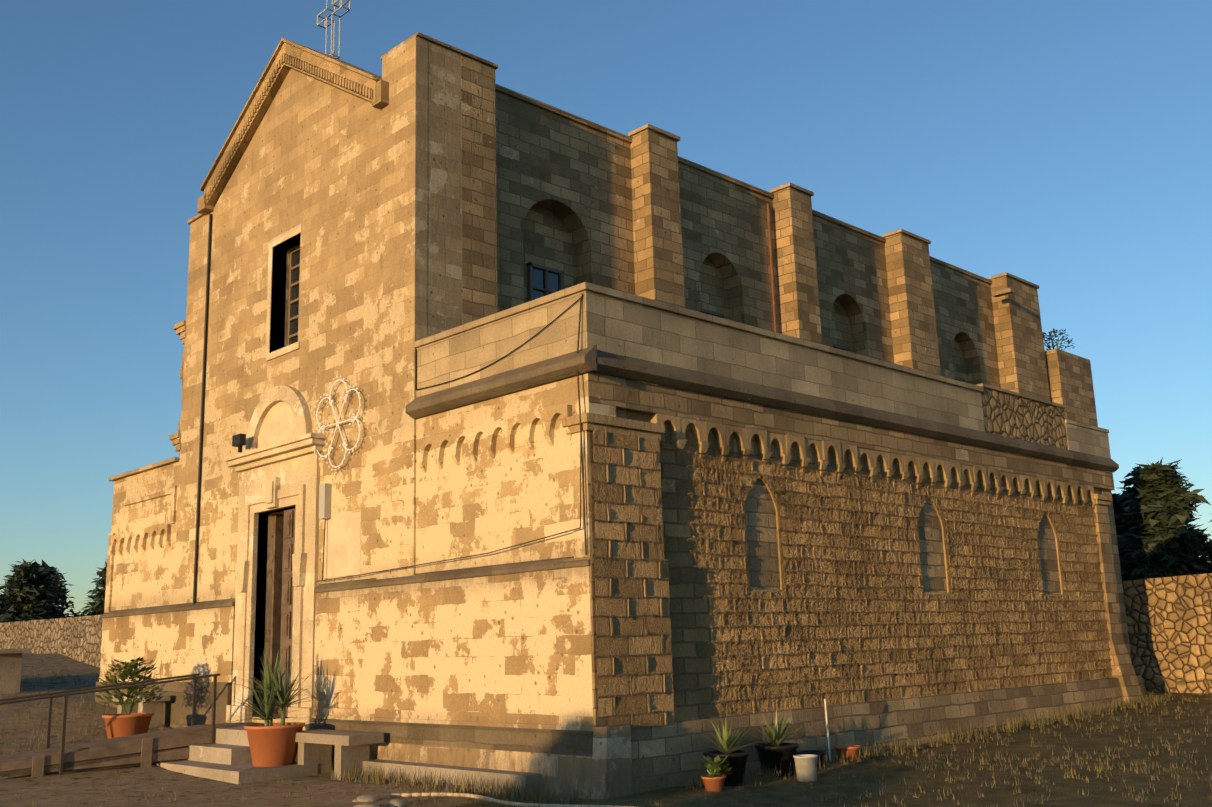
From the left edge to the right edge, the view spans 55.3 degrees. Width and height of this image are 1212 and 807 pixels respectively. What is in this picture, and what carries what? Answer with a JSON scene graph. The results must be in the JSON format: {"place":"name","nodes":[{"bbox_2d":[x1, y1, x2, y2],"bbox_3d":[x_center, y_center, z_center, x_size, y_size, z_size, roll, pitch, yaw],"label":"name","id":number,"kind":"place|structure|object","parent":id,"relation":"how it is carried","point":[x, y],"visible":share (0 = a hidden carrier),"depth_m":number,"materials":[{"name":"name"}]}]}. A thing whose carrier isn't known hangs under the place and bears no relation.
{"place":"outdoors","nodes":[
{"label":"outdoors","id":0,"kind":"place"},
{"bbox_2d":[0,615,102,667],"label":"dry stone wall","id":1,"kind":"structure","parent":0,"point":[78,638],"depth_m":33.80,"materials":[{"name":"beige stone"}]},
{"bbox_2d":[232,434,245,452],"bbox_3d":[-6.789,0.740,21.387,0.120,0.320,0.300,10,-16,-43],"label":"floodlight","id":2,"kind":"object","parent":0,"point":[239,441],"visible":1,"depth_m":21.33,"materials":[{"name":"black metal"}]},
{"bbox_2d":[381,32,497,324],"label":"buttress","id":3,"kind":"structure","parent":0,"point":[479,211],"depth_m":19.69,"materials":[{"name":"beige stone"}]},
{"bbox_2d":[0,653,1211,806],"bbox_3d":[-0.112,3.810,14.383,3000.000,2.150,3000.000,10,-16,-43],"label":"ground","id":4,"kind":"structure","parent":0,"point":[72,789],"depth_m":15.79,"materials":[{"name":"brown soil"}]},
{"bbox_2d":[0,648,30,693],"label":"stone tomb","id":5,"kind":"object","parent":4,"relation":"on","point":[10,668],"visible":0.86,"depth_m":25.61,"materials":[{"name":"grey stone"}]},
{"bbox_2d":[0,558,60,622],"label":"tree","id":6,"kind":"object","parent":4,"relation":"on","point":[27,585],"depth_m":57.71,"materials":[{"name":"green plant"}]},
{"bbox_2d":[31,560,83,617],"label":"tree","id":7,"kind":"object","parent":4,"relation":"on","point":[59,587],"depth_m":62.46,"materials":[{"name":"green plant"}]},
{"bbox_2d":[73,559,106,616],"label":"tree","id":8,"kind":"object","parent":4,"relation":"on","point":[97,607],"depth_m":59.37,"materials":[{"name":"green plant"}]},
{"bbox_2d":[0,666,180,764],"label":"grass tufts","id":9,"kind":"object","parent":4,"relation":"on","point":[55,712],"visible":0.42,"depth_m":22.49,"materials":[{"name":"green plant"}]},
{"bbox_2d":[0,673,219,774],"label":"ramp handrails","id":10,"kind":"object","parent":4,"relation":"on","point":[52,695],"visible":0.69,"depth_m":18.92,"materials":[{"name":"brown metal"}]},
{"bbox_2d":[102,712,153,738],"bbox_3d":[-8.551,5.809,20.674,0.860,0.500,0.860,10,-16,-43],"label":"planter","id":11,"kind":"object","parent":4,"relation":"on","point":[120,725],"visible":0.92,"depth_m":20.39,"materials":[{"name":"ceramic"}]},
{"bbox_2d":[90,657,169,714],"bbox_3d":[-8.563,5.109,20.813,1.305,1.097,1.341,-7,-13,23],"label":"planter shrub","id":12,"kind":"object","parent":11,"relation":"on","point":[129,673],"visible":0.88,"depth_m":20.67,"materials":[{"name":"green plant"}]},
{"bbox_2d":[0,722,261,778],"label":"wooden ramp","id":13,"kind":"object","parent":4,"relation":"on","point":[145,750],"visible":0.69,"depth_m":18.48,"materials":[{"name":"brown wood"}]},
{"bbox_2d":[112,695,170,728],"bbox_3d":[-9.162,6.059,22.726,0.500,0.620,1.600,10,-16,-43],"label":"bench","id":14,"kind":"object","parent":4,"relation":"on","point":[156,708],"visible":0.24,"depth_m":22.36,"materials":[{"name":"stone"}]},
{"bbox_2d":[153,726,317,783],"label":"stone steps","id":15,"kind":"structure","parent":4,"relation":"on","point":[226,757],"depth_m":18.11,"materials":[{"name":"beige stone"}]},
{"bbox_2d":[244,722,304,766],"bbox_3d":[-5.141,5.285,17.927,0.920,0.600,0.920,10,-16,-43],"label":"planter","id":16,"kind":"object","parent":15,"relation":"on","point":[275,744],"visible":0.98,"depth_m":17.61,"materials":[{"name":"ceramic"}]},
{"bbox_2d":[226,668,306,725],"bbox_3d":[-5.296,4.570,17.992,1.318,0.955,1.430,10,-16,-43],"label":"planter yucca","id":17,"kind":"object","parent":16,"relation":"on","point":[266,714],"visible":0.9,"depth_m":17.88,"materials":[{"name":"green plant"}]},
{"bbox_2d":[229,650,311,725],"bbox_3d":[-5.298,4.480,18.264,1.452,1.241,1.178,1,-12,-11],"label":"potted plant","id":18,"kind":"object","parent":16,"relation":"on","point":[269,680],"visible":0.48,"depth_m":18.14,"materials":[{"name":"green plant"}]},
{"bbox_2d":[247,660,321,725],"bbox_3d":[-5.047,4.501,18.028,1.428,1.090,1.212,-2,-12,1],"label":"planter yucca","id":19,"kind":"object","parent":16,"relation":"on","point":[281,698],"visible":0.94,"depth_m":17.93,"materials":[{"name":"green plant"}]},
{"bbox_2d":[173,41,461,722],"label":"facade wall","id":20,"kind":"structure","parent":4,"relation":"on","point":[310,160],"depth_m":21.18,"materials":[{"name":"beige stone"}]},
{"bbox_2d":[224,385,326,729],"bbox_3d":[-5.876,2.781,20.523,0.500,6.320,3.160,10,-16,-43],"label":"door surround","id":21,"kind":"object","parent":20,"relation":"attached to","point":[282,475],"visible":0.83,"depth_m":20.58,"materials":[{"name":"beige stone"}]},
{"bbox_2d":[257,401,297,447],"bbox_3d":[-5.925,0.378,21.046,0.035,0.840,1.680,10,-16,-43],"label":"lunette","id":22,"kind":"object","parent":21,"relation":"in","point":[279,423],"visible":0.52,"depth_m":21.08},
{"bbox_2d":[270,508,295,715],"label":"church door leaves","id":23,"kind":"object","parent":21,"relation":"in","point":[282,589],"visible":0.42,"depth_m":20.54,"materials":[{"name":"brown wood"}]},
{"bbox_2d":[204,53,372,203],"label":"church gable dentils","id":24,"kind":"object","parent":20,"relation":"attached to","point":[342,82],"visible":0.85,"depth_m":22.17,"materials":[{"name":"beige stone"}]},
{"bbox_2d":[197,38,388,214],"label":"gable cornice","id":25,"kind":"structure","parent":20,"relation":"attached to","point":[377,85],"depth_m":22.74,"materials":[{"name":"beige stone"}]},
{"bbox_2d":[317,0,350,58],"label":"cross","id":26,"kind":"object","parent":25,"relation":"on","point":[333,21],"visible":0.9,"depth_m":23.54,"materials":[{"name":"grey metal"}]},
{"bbox_2d":[316,379,360,467],"bbox_3d":[-4.513,0.332,19.457,0.024,1.512,1.379,10,-16,-43],"label":"rosette light frame","id":27,"kind":"object","parent":20,"relation":"attached to","point":[337,423],"visible":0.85,"depth_m":19.45,"materials":[{"name":"white metal"}]},
{"bbox_2d":[313,376,361,470],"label":"light bulbs","id":28,"kind":"object","parent":27,"relation":"attached to","point":[345,439],"visible":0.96,"depth_m":19.37,"materials":[{"name":"white glass"}]},
{"bbox_2d":[295,729,383,779],"bbox_3d":[-4.138,5.315,17.529,0.600,0.640,1.840,10,-16,-43],"label":"stone bench","id":29,"kind":"object","parent":4,"relation":"on","point":[315,746],"visible":0.81,"depth_m":17.19,"materials":[{"name":"beige stone"}]},
{"bbox_2d":[99,566,592,725],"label":"lower facade wall","id":30,"kind":"structure","parent":4,"relation":"on","point":[511,648],"depth_m":16.83,"materials":[{"name":"beige stone"}]},
{"bbox_2d":[104,485,176,612],"bbox_3d":[-9.995,3.178,24.835,0.200,2.460,3.350,10,-16,-43],"label":"arched corbel frieze","id":31,"kind":"object","parent":30,"relation":"on","point":[134,536],"visible":0.81,"depth_m":24.93,"materials":[{"name":"stone"}]},
{"bbox_2d":[95,554,593,756],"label":"church facade ledges","id":32,"kind":"object","parent":30,"relation":"attached to","point":[177,710],"visible":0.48,"depth_m":17.02,"materials":[{"name":"beige stone"}]},
{"bbox_2d":[352,794,406,806],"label":"ground stones","id":33,"kind":"object","parent":4,"relation":"on","point":[376,797],"visible":0.83,"depth_m":13.91,"materials":[{"name":"beige stone"}]},
{"bbox_2d":[363,759,540,796],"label":"stone step","id":34,"kind":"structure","parent":4,"relation":"on","point":[487,774],"depth_m":15.61,"materials":[{"name":"stone"}]},
{"bbox_2d":[331,763,590,804],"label":"grass weeds","id":35,"kind":"object","parent":4,"relation":"on","point":[512,794],"depth_m":14.84,"materials":[{"name":"green plant"}]},
{"bbox_2d":[311,715,632,799],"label":"wall plinth","id":36,"kind":"structure","parent":4,"relation":"on","point":[604,772],"depth_m":14.65,"materials":[{"name":"beige stone"}]},
{"bbox_2d":[391,792,633,806],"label":"hose","id":37,"kind":"object","parent":4,"relation":"on","point":[503,802],"visible":0.98,"depth_m":13.84,"materials":[{"name":"beige rubber"}]},
{"bbox_2d":[563,556,598,726],"bbox_3d":[0.167,3.797,14.993,1.366,3.527,0.540,10,-16,-43],"label":"church base","id":38,"kind":"object","parent":4,"relation":"on","point":[592,577],"visible":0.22,"depth_m":14.51,"materials":[{"name":"beige stone"}]},
{"bbox_2d":[0,750,1211,806],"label":"grass tufts","id":39,"kind":"object","parent":4,"relation":"on","point":[811,783],"visible":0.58,"depth_m":14.34,"materials":[{"name":"green plant"}]},
{"bbox_2d":[701,775,725,790],"bbox_3d":[1.330,4.694,14.250,0.310,0.200,0.310,10,-16,-43],"label":"terracotta pot","id":40,"kind":"object","parent":4,"relation":"on","point":[716,783],"visible":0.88,"depth_m":14.15,"materials":[{"name":"orange ceramic"}]},
{"bbox_2d":[698,755,731,777],"bbox_3d":[1.304,4.495,14.312,0.547,0.290,0.471,10,-16,-43],"label":"succulent plant","id":41,"kind":"object","parent":40,"relation":"in","point":[717,766],"visible":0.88,"depth_m":14.28,"materials":[{"name":"green plant"}]},
{"bbox_2d":[703,750,749,786],"bbox_3d":[1.564,4.720,14.948,0.600,0.420,0.600,10,-16,-43],"label":"black pot","id":42,"kind":"object","parent":4,"relation":"on","point":[736,760],"visible":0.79,"depth_m":14.74,"materials":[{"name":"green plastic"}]},
{"bbox_2d":[703,719,761,753],"bbox_3d":[1.520,4.314,15.046,0.763,0.498,0.847,10,-16,-43],"label":"potted plant","id":43,"kind":"object","parent":42,"relation":"in","point":[726,745],"visible":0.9,"depth_m":14.95,"materials":[{"name":"green plant"}]},
{"bbox_2d":[496,91,1003,451],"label":"church nave walls","id":44,"kind":"structure","parent":4,"relation":"on","point":[564,194],"depth_m":24.59,"materials":[{"name":"beige stone"}]},
{"bbox_2d":[111,462,178,610],"bbox_3d":[-4.029,3.935,30.561,16.600,2.960,3.400,10,-16,-43],"label":"church aisle","id":45,"kind":"object","parent":44,"relation":"attached to","point":[142,578],"visible":0.14,"depth_m":24.75,"materials":[{"name":"stone"}]},
{"bbox_2d":[108,457,179,480],"bbox_3d":[-4.137,2.448,30.864,16.700,0.080,3.480,10,-16,-43],"label":"coping","id":46,"kind":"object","parent":45,"relation":"on","point":[146,468],"depth_m":25.00,"materials":[{"name":"beige stone"}]},
{"bbox_2d":[169,320,185,456],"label":"church volute remains","id":47,"kind":"object","parent":44,"relation":"attached to","point":[180,329],"visible":0.23,"depth_m":24.46,"materials":[{"name":"stone"}]},
{"bbox_2d":[187,213,203,223],"bbox_3d":[-8.345,-3.949,25.024,1.000,0.070,1.050,10,-16,-43],"label":"coping","id":48,"kind":"object","parent":44,"relation":"on","point":[194,218],"visible":0.21,"depth_m":24.80,"materials":[{"name":"stone"}]},
{"bbox_2d":[193,214,211,604],"bbox_3d":[-8.142,1.068,23.211,0.060,10.300,0.052,10,-16,-43],"label":"drainpipe","id":49,"kind":"object","parent":44,"relation":"attached to","point":[202,415],"visible":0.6,"depth_m":23.38,"materials":[{"name":"black metal"}]},
{"bbox_2d":[265,223,301,360],"bbox_3d":[-5.910,-2.045,21.680,0.330,2.400,1.260,10,-16,-43],"label":"window frame","id":50,"kind":"object","parent":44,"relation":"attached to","point":[286,236],"visible":0.48,"depth_m":21.91,"materials":[{"name":"stone"}]},
{"bbox_2d":[287,247,299,345],"bbox_3d":[-5.713,-2.001,21.822,0.043,2.094,1.030,10,-16,-43],"label":"window grille","id":51,"kind":"object","parent":44,"relation":"attached to","point":[291,301],"visible":0.27,"depth_m":22.12,"materials":[{"name":"brown wood"}]},
{"bbox_2d":[291,251,299,343],"bbox_3d":[-5.691,-1.997,21.844,0.020,2.094,1.034,10,-16,-43],"label":"church window glass","id":52,"kind":"object","parent":51,"relation":"in","point":[295,293],"depth_m":22.08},
{"bbox_2d":[319,483,331,519],"bbox_3d":[-4.736,1.652,19.508,0.130,0.590,0.180,10,-16,-43],"label":"electric box","id":53,"kind":"object","parent":44,"relation":"attached to","point":[325,493],"visible":0.93,"depth_m":19.45,"materials":[{"name":"grey"}]},
{"bbox_2d":[324,512,360,577],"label":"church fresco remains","id":54,"kind":"object","parent":44,"relation":"attached to","point":[342,555],"visible":0.86,"depth_m":19.05,"materials":[{"name":"paint"}]},
{"bbox_2d":[376,36,427,579],"bbox_3d":[-3.301,-1.671,18.805,0.240,8.923,1.004,10,-16,-43],"label":"corner pilaster","id":55,"kind":"object","parent":44,"relation":"attached to","point":[403,246],"visible":0.79,"depth_m":18.68,"materials":[{"name":"stone"}]},
{"bbox_2d":[527,262,964,381],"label":"windows","id":56,"kind":"structure","parent":44,"relation":"attached to","point":[530,265],"depth_m":21.62,"materials":[{"name":"glass"}]},
{"bbox_2d":[532,267,959,380],"bbox_3d":[4.285,-1.182,26.784,15.830,0.830,0.010,10,-16,-43],"label":"window frame","id":57,"kind":"object","parent":56,"relation":"in","point":[539,279],"depth_m":21.60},
{"bbox_2d":[766,203,776,331],"bbox_3d":[3.760,-2.326,25.924,0.065,4.550,0.065,3,-13,-21],"label":"downpipe","id":58,"kind":"object","parent":44,"relation":"attached to","point":[771,268],"visible":0.65,"depth_m":26.05,"materials":[{"name":"orange metal"}]},
{"bbox_2d":[495,86,1055,461],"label":"buttresses","id":59,"kind":"structure","parent":44,"relation":"on","point":[658,249],"depth_m":26.34,"materials":[{"name":"beige stone"}]},
{"bbox_2d":[495,83,1038,288],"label":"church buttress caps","id":60,"kind":"object","parent":59,"relation":"on","point":[677,138],"visible":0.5,"depth_m":26.35,"materials":[{"name":"beige stone"}]},
{"bbox_2d":[992,288,1013,296],"bbox_3d":[11.206,-3.131,32.637,0.200,0.120,0.550,10,-16,-43],"label":"church stone spout","id":61,"kind":"object","parent":44,"relation":"attached to","point":[1003,292],"visible":1,"depth_m":32.56,"materials":[{"name":"beige stone"}]},
{"bbox_2d":[755,742,798,776],"bbox_3d":[2.341,4.871,15.786,0.600,0.420,0.600,10,-16,-43],"label":"black pot","id":62,"kind":"object","parent":4,"relation":"on","point":[781,755],"visible":0.85,"depth_m":15.59,"materials":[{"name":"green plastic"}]},
{"bbox_2d":[749,709,800,745],"bbox_3d":[2.363,4.459,15.911,0.770,0.517,0.801,10,-16,-43],"label":"agave plant","id":63,"kind":"object","parent":62,"relation":"in","point":[775,737],"visible":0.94,"depth_m":15.87,"materials":[{"name":"green plant"}]},
{"bbox_2d":[793,754,817,781],"bbox_3d":[2.614,4.762,15.082,0.324,0.330,0.324,10,-16,-43],"label":"white bucket","id":64,"kind":"object","parent":4,"relation":"on","point":[806,767],"visible":0.98,"depth_m":14.97,"materials":[{"name":"white plastic"}]},
{"bbox_2d":[796,750,825,766],"bbox_3d":[2.919,5.080,16.456,0.420,0.250,0.420,10,-16,-43],"label":"black pot","id":65,"kind":"object","parent":4,"relation":"on","point":[820,753],"visible":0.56,"depth_m":16.35,"materials":[{"name":"black plastic"}]},
{"bbox_2d":[824,699,830,761],"bbox_3d":[3.240,4.804,16.898,0.030,0.951,0.046,10,-16,-43],"label":"white stake","id":66,"kind":"object","parent":4,"relation":"on","point":[827,729],"visible":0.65,"depth_m":16.90,"materials":[{"name":"white plastic"}]},
{"bbox_2d":[834,745,861,760],"bbox_3d":[3.564,5.170,17.005,0.400,0.260,0.400,10,-16,-43],"label":"red pot","id":67,"kind":"object","parent":4,"relation":"on","point":[850,749],"visible":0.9,"depth_m":16.88,"materials":[{"name":"ceramic"}]},
{"bbox_2d":[616,409,1100,594],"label":"blind arches","id":68,"kind":"structure","parent":4,"relation":"on","point":[762,545],"depth_m":18.01,"materials":[{"name":"beige stone"}]},
{"bbox_2d":[416,373,615,572],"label":"wall","id":69,"kind":"structure","parent":68,"relation":"on","point":[486,502],"depth_m":16.30,"materials":[{"name":"stone"}]},
{"bbox_2d":[316,293,586,581],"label":"cables","id":70,"kind":"object","parent":69,"relation":"attached to","point":[581,447],"visible":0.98,"depth_m":15.50,"materials":[{"name":"black plastic"}]},
{"bbox_2d":[418,404,592,557],"bbox_3d":[-1.416,1.281,16.333,0.410,2.030,3.692,10,-16,-43],"label":"arched corbel frieze","id":71,"kind":"object","parent":69,"relation":"attached to","point":[529,422],"visible":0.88,"depth_m":15.75,"materials":[{"name":"beige stone"}]},
{"bbox_2d":[405,344,1118,471],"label":"cornice","id":72,"kind":"structure","parent":69,"relation":"attached to","point":[590,359],"depth_m":17.35,"materials":[{"name":"beige stone"}]},
{"bbox_2d":[981,388,1067,448],"bbox_3d":[8.567,0.386,24.206,3.700,0.940,0.490,10,-16,-43],"label":"rubble stone panel","id":73,"kind":"object","parent":72,"relation":"on","point":[1012,416],"visible":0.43,"depth_m":23.95,"materials":[{"name":"beige stone"}]},
{"bbox_2d":[1065,423,1110,458],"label":"parapet block","id":74,"kind":"structure","parent":72,"relation":"on","point":[1087,440],"depth_m":25.98,"materials":[{"name":"beige stone"}]},
{"bbox_2d":[416,290,984,431],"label":"parapet wall","id":75,"kind":"structure","parent":68,"relation":"on","point":[610,324],"depth_m":17.32,"materials":[{"name":"beige stone"}]},
{"bbox_2d":[414,282,1108,432],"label":"church parapet caps","id":76,"kind":"object","parent":75,"relation":"on","point":[572,290],"visible":0.46,"depth_m":17.62,"materials":[{"name":"beige stone"}]},
{"bbox_2d":[1045,349,1102,470],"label":"church pier","id":77,"kind":"structure","parent":68,"relation":"on","point":[1070,383],"depth_m":34.54,"materials":[{"name":"stone"}]},
{"bbox_2d":[1042,328,1074,350],"bbox_3d":[13.726,-1.811,35.340,1.188,0.901,1.276,-3,-12,5],"label":"pier shrub","id":78,"kind":"object","parent":77,"relation":"on","point":[1051,339],"visible":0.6,"depth_m":35.15,"materials":[{"name":"green plant"}]},
{"bbox_2d":[588,372,1131,661],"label":"church pilasters","id":79,"kind":"object","parent":4,"relation":"on","point":[632,395],"visible":0.42,"depth_m":19.66,"materials":[{"name":"beige stone"}]},
{"bbox_2d":[562,412,1112,505],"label":"church pilaster capitals","id":80,"kind":"object","parent":79,"relation":"attached to","point":[599,422],"visible":0.6,"depth_m":15.39,"materials":[{"name":"stone"}]},
{"bbox_2d":[743,471,1064,595],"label":"window surrounds","id":81,"kind":"object","parent":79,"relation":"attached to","point":[780,543],"visible":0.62,"depth_m":20.36,"materials":[{"name":"stone"}]},
{"bbox_2d":[631,639,1147,793],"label":"wall plinth","id":82,"kind":"structure","parent":4,"relation":"on","point":[667,756],"depth_m":18.19,"materials":[{"name":"stone"}]},
{"bbox_2d":[594,556,674,727],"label":"quoins","id":83,"kind":"object","parent":82,"relation":"on","point":[635,672],"visible":1,"depth_m":14.88,"materials":[{"name":"beige stone"}]},
{"bbox_2d":[593,430,664,558],"bbox_3d":[0.291,1.234,15.347,1.275,1.660,0.001,10,-16,-43],"label":"corner pilaster","id":84,"kind":"object","parent":83,"relation":"on","point":[628,506],"visible":1,"depth_m":15.31,"materials":[{"name":"beige stone"}]},
{"bbox_2d":[660,443,1112,720],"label":"stone wall","id":85,"kind":"structure","parent":82,"relation":"on","point":[852,614],"depth_m":18.92,"materials":[{"name":"beige stone"}]},
{"bbox_2d":[651,413,1095,508],"bbox_3d":[5.728,1.294,20.951,14.366,0.636,0.285,10,-16,-43],"label":"arched corbel frieze","id":86,"kind":"object","parent":85,"relation":"attached to","point":[723,433],"visible":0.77,"depth_m":19.63,"materials":[{"name":"beige stone"}]},
{"bbox_2d":[680,688,1174,788],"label":"grass strip","id":87,"kind":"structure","parent":4,"relation":"on","point":[1076,713],"depth_m":19.06,"materials":[{"name":"green plant"}]},
{"bbox_2d":[844,691,1211,785],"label":"grass tufts","id":88,"kind":"object","parent":4,"relation":"on","point":[1106,754],"visible":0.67,"depth_m":17.02,"materials":[{"name":"plant"}]},
{"bbox_2d":[1122,573,1211,693],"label":"rubble wall","id":89,"kind":"structure","parent":4,"relation":"on","point":[1169,622],"depth_m":27.26,"materials":[{"name":"stone"}]},
{"bbox_2d":[0,0,1211,615],"label":"sky","id":90,"kind":"structure","parent":0,"point":[1062,147],"materials":[{"name":"blue"}]},
{"bbox_2d":[1111,492,1136,558],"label":"tree","id":91,"kind":"object","parent":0,"point":[1121,528],"depth_m":41.87,"materials":[{"name":"green plant"}]},
{"bbox_2d":[1115,457,1211,580],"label":"tree","id":92,"kind":"object","parent":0,"point":[1160,497],"depth_m":38.01,"materials":[{"name":"green plant"}]}
]}

